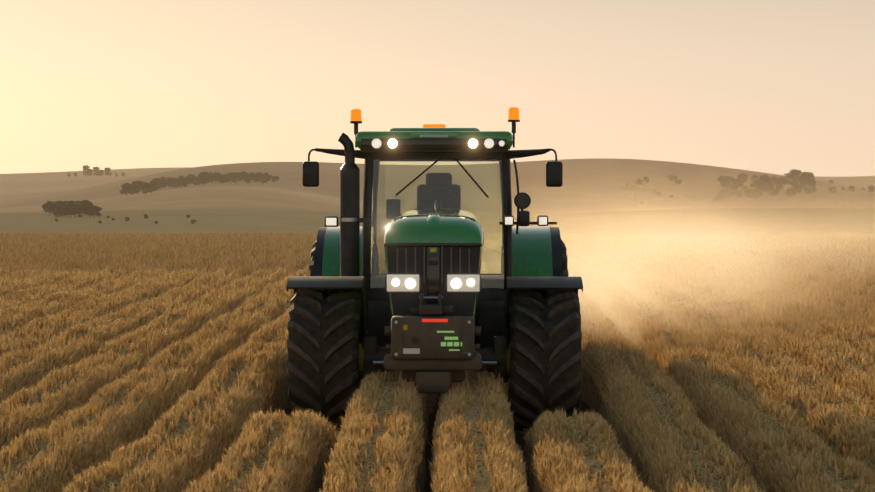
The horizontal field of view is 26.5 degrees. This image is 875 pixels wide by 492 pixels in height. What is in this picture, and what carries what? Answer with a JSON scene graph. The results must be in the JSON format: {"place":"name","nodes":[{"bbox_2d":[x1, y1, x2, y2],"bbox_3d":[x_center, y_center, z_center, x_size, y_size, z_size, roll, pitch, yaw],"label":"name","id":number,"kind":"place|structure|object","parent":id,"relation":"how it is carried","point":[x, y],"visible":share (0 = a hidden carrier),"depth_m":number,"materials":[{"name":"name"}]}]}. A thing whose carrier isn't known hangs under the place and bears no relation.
{"place":"outdoors","nodes":[
{"label":"outdoors","id":0,"kind":"place"},
{"bbox_2d":[0,158,874,491],"bbox_3d":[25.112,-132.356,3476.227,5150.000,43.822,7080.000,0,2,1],"label":"ground","id":1,"kind":"structure","parent":0,"point":[286,202],"depth_m":1053.20,"materials":[{"name":"beige soil"}]},
{"bbox_2d":[42,201,56,215],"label":"tree","id":2,"kind":"object","parent":1,"relation":"on","point":[45,206],"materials":[{"name":"plant"}]},
{"bbox_2d":[45,204,65,217],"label":"tree","id":3,"kind":"object","parent":1,"relation":"on","point":[50,207],"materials":[{"name":"plant"}]},
{"bbox_2d":[54,201,66,204],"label":"tree","id":4,"kind":"object","parent":1,"relation":"on","point":[61,202],"visible":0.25,"depth_m":690.23,"materials":[{"name":"plant"}]},
{"bbox_2d":[61,201,83,218],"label":"tree","id":5,"kind":"object","parent":1,"relation":"on","point":[67,208],"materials":[{"name":"plant"}]},
{"bbox_2d":[76,201,87,215],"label":"tree","id":6,"kind":"object","parent":1,"relation":"on","point":[83,203],"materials":[{"name":"brown plant"}]},
{"bbox_2d":[76,200,92,213],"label":"tree","id":7,"kind":"object","parent":1,"relation":"on","point":[87,202],"visible":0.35,"depth_m":677.53,"materials":[{"name":"plant"}]},
{"bbox_2d":[83,165,89,176],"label":"tree","id":8,"kind":"object","parent":1,"relation":"on","point":[86,167],"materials":[{"name":"plant"}]},
{"bbox_2d":[82,205,91,216],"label":"tree","id":9,"kind":"object","parent":1,"relation":"on","point":[87,208],"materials":[{"name":"plant"}]},
{"bbox_2d":[87,169,92,176],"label":"tree","id":10,"kind":"object","parent":1,"relation":"on","point":[90,171],"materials":[{"name":"plant"}]},
{"bbox_2d":[86,205,102,217],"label":"tree","id":11,"kind":"object","parent":1,"relation":"on","point":[95,209],"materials":[{"name":"plant"}]},
{"bbox_2d":[93,167,99,176],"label":"tree","id":12,"kind":"object","parent":1,"relation":"on","point":[96,169],"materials":[{"name":"plant"}]},
{"bbox_2d":[104,167,111,176],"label":"tree","id":13,"kind":"object","parent":1,"relation":"on","point":[107,171],"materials":[{"name":"plant"}]},
{"bbox_2d":[119,183,131,195],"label":"tree","id":14,"kind":"object","parent":1,"relation":"on","point":[124,189],"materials":[{"name":"green plant"}]},
{"bbox_2d":[131,181,143,194],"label":"tree","id":15,"kind":"object","parent":1,"relation":"on","point":[134,187],"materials":[{"name":"green plant"}]},
{"bbox_2d":[138,183,152,194],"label":"tree","id":16,"kind":"object","parent":1,"relation":"on","point":[148,186],"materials":[{"name":"green plant"}]},
{"bbox_2d":[149,181,156,192],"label":"tree","id":17,"kind":"object","parent":1,"relation":"on","point":[154,184],"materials":[{"name":"green plant"}]},
{"bbox_2d":[151,178,161,189],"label":"tree","id":18,"kind":"object","parent":1,"relation":"on","point":[157,181],"visible":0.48,"depth_m":1198.84,"materials":[{"name":"green plant"}]},
{"bbox_2d":[154,178,164,187],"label":"tree","id":19,"kind":"object","parent":1,"relation":"on","point":[162,180],"visible":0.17,"depth_m":1204.54,"materials":[{"name":"green plant"}]},
{"bbox_2d":[164,178,173,186],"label":"tree","id":20,"kind":"object","parent":1,"relation":"on","point":[169,184],"visible":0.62,"depth_m":1202.21,"materials":[{"name":"plant"}]},
{"bbox_2d":[167,179,177,187],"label":"tree","id":21,"kind":"object","parent":1,"relation":"on","point":[172,181],"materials":[{"name":"green plant"}]},
{"bbox_2d":[174,176,187,186],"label":"tree","id":22,"kind":"object","parent":1,"relation":"on","point":[180,180],"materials":[{"name":"green plant"}]},
{"bbox_2d":[185,177,191,184],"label":"tree","id":23,"kind":"object","parent":1,"relation":"on","point":[189,181],"visible":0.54,"depth_m":1208.70,"materials":[{"name":"brown plant"}]},
{"bbox_2d":[191,177,198,184],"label":"tree","id":24,"kind":"object","parent":1,"relation":"on","point":[193,179],"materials":[{"name":"brown plant"}]},
{"bbox_2d":[195,178,203,185],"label":"tree","id":25,"kind":"object","parent":1,"relation":"on","point":[198,181],"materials":[{"name":"green plant"}]},
{"bbox_2d":[199,176,207,185],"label":"tree","id":26,"kind":"object","parent":1,"relation":"on","point":[204,178],"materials":[{"name":"plant"}]},
{"bbox_2d":[198,172,211,182],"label":"tree","id":27,"kind":"object","parent":1,"relation":"on","point":[205,174],"visible":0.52,"depth_m":1222.78,"materials":[{"name":"brown plant"}]},
{"bbox_2d":[207,174,214,183],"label":"tree","id":28,"kind":"object","parent":1,"relation":"on","point":[209,176],"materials":[{"name":"plant"}]},
{"bbox_2d":[212,173,224,183],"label":"tree","id":29,"kind":"object","parent":1,"relation":"on","point":[218,176],"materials":[{"name":"plant"}]},
{"bbox_2d":[219,177,227,182],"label":"tree","id":30,"kind":"object","parent":1,"relation":"on","point":[221,179],"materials":[{"name":"brown plant"}]},
{"bbox_2d":[225,172,239,183],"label":"tree","id":31,"kind":"object","parent":1,"relation":"on","point":[229,175],"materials":[{"name":"brown plant"}]},
{"bbox_2d":[232,172,242,183],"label":"tree","id":32,"kind":"object","parent":1,"relation":"on","point":[240,175],"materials":[{"name":"plant"}]},
{"bbox_2d":[241,171,248,181],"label":"tree","id":33,"kind":"object","parent":1,"relation":"on","point":[244,174],"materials":[{"name":"plant"}]},
{"bbox_2d":[248,174,258,182],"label":"tree","id":34,"kind":"object","parent":1,"relation":"on","point":[253,177],"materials":[{"name":"plant"}]},
{"bbox_2d":[257,175,266,183],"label":"tree","id":35,"kind":"object","parent":1,"relation":"on","point":[262,178],"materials":[{"name":"brown plant"}]},
{"bbox_2d":[260,172,271,180],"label":"tree","id":36,"kind":"object","parent":1,"relation":"on","point":[267,176],"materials":[{"name":"plant"}]},
{"bbox_2d":[271,176,279,181],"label":"tree","id":37,"kind":"object","parent":1,"relation":"on","point":[274,178],"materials":[{"name":"plant"}]},
{"bbox_2d":[287,107,582,431],"bbox_3d":[-0.004,0.193,20.015,2.940,3.360,5.569,0,0,1],"label":"tractor","id":38,"kind":"object","parent":1,"relation":"on","point":[432,309],"visible":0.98,"depth_m":18.42,"materials":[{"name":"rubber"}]},
{"bbox_2d":[0,246,874,491],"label":"wheat rows","id":39,"kind":"object","parent":1,"relation":"on","point":[482,482],"depth_m":15.44,"materials":[{"name":"plant"}]},
{"bbox_2d":[0,231,874,491],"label":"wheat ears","id":40,"kind":"object","parent":39,"relation":"on","point":[89,263],"visible":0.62,"depth_m":18.17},
{"bbox_2d":[719,188,731,198],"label":"tree","id":41,"kind":"object","parent":1,"relation":"on","point":[727,192],"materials":[{"name":"plant"}]},
{"bbox_2d":[720,176,733,187],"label":"tree","id":42,"kind":"object","parent":1,"relation":"on","point":[727,179],"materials":[{"name":"green plant"}]},
{"bbox_2d":[729,184,737,190],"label":"tree","id":43,"kind":"object","parent":1,"relation":"on","point":[733,187],"depth_m":1136.82,"materials":[{"name":"green plant"}]},
{"bbox_2d":[731,178,743,186],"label":"tree","id":44,"kind":"object","parent":1,"relation":"on","point":[738,183],"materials":[{"name":"plant"}]},
{"bbox_2d":[732,190,742,197],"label":"tree","id":45,"kind":"object","parent":1,"relation":"on","point":[736,192],"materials":[{"name":"brown plant"}]},
{"bbox_2d":[737,173,747,181],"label":"tree","id":46,"kind":"object","parent":1,"relation":"on","point":[743,176],"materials":[{"name":"brown plant"}]},
{"bbox_2d":[744,189,753,198],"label":"tree","id":47,"kind":"object","parent":1,"relation":"on","point":[747,192],"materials":[{"name":"brown plant"}]},
{"bbox_2d":[751,191,762,199],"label":"tree","id":48,"kind":"object","parent":1,"relation":"on","point":[757,192],"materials":[{"name":"plant"}]},
{"bbox_2d":[749,180,768,191],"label":"tree","id":49,"kind":"object","parent":1,"relation":"on","point":[764,184],"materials":[{"name":"plant"}]},
{"bbox_2d":[759,175,770,180],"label":"tree","id":50,"kind":"object","parent":1,"relation":"on","point":[764,177],"depth_m":1218.59,"materials":[{"name":"brown plant"}]},
{"bbox_2d":[766,182,774,192],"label":"tree","id":51,"kind":"object","parent":1,"relation":"on","point":[771,186],"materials":[{"name":"plant"}]},
{"bbox_2d":[768,190,778,197],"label":"tree","id":52,"kind":"object","parent":1,"relation":"on","point":[775,192],"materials":[{"name":"brown plant"}]},
{"bbox_2d":[770,176,779,185],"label":"tree","id":53,"kind":"object","parent":1,"relation":"on","point":[773,179],"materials":[{"name":"brown plant"}]},
{"bbox_2d":[777,179,785,184],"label":"tree","id":54,"kind":"object","parent":1,"relation":"on","point":[781,181],"depth_m":1233.16,"materials":[{"name":"green plant"}]},
{"bbox_2d":[785,188,796,197],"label":"tree","id":55,"kind":"object","parent":1,"relation":"on","point":[794,193],"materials":[{"name":"plant"}]},
{"bbox_2d":[784,169,801,179],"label":"tree","id":56,"kind":"object","parent":1,"relation":"on","point":[791,174],"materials":[{"name":"plant"}]},
{"bbox_2d":[790,179,798,186],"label":"tree","id":57,"kind":"object","parent":1,"relation":"on","point":[794,181],"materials":[{"name":"green plant"}]},
{"bbox_2d":[789,185,801,192],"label":"tree","id":58,"kind":"object","parent":1,"relation":"on","point":[798,188],"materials":[{"name":"green plant"}]},
{"bbox_2d":[798,182,806,189],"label":"tree","id":59,"kind":"object","parent":1,"relation":"on","point":[801,184],"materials":[{"name":"plant"}]},
{"bbox_2d":[798,176,809,182],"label":"tree","id":60,"kind":"object","parent":1,"relation":"on","point":[802,179],"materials":[{"name":"brown plant"}]},
{"bbox_2d":[803,187,810,193],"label":"tree","id":61,"kind":"object","parent":1,"relation":"on","point":[807,190],"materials":[{"name":"plant"}]},
{"bbox_2d":[807,179,816,186],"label":"tree","id":62,"kind":"object","parent":1,"relation":"on","point":[812,182],"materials":[{"name":"plant"}]},
{"bbox_2d":[828,187,836,192],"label":"tree","id":63,"kind":"object","parent":1,"relation":"on","point":[832,188],"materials":[{"name":"plant"}]},
{"bbox_2d":[867,185,874,191],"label":"tree","id":64,"kind":"object","parent":1,"relation":"on","point":[870,188],"depth_m":1189.63,"materials":[{"name":"plant"}]},
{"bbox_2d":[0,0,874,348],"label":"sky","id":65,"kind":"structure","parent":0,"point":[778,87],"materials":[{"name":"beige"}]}
]}

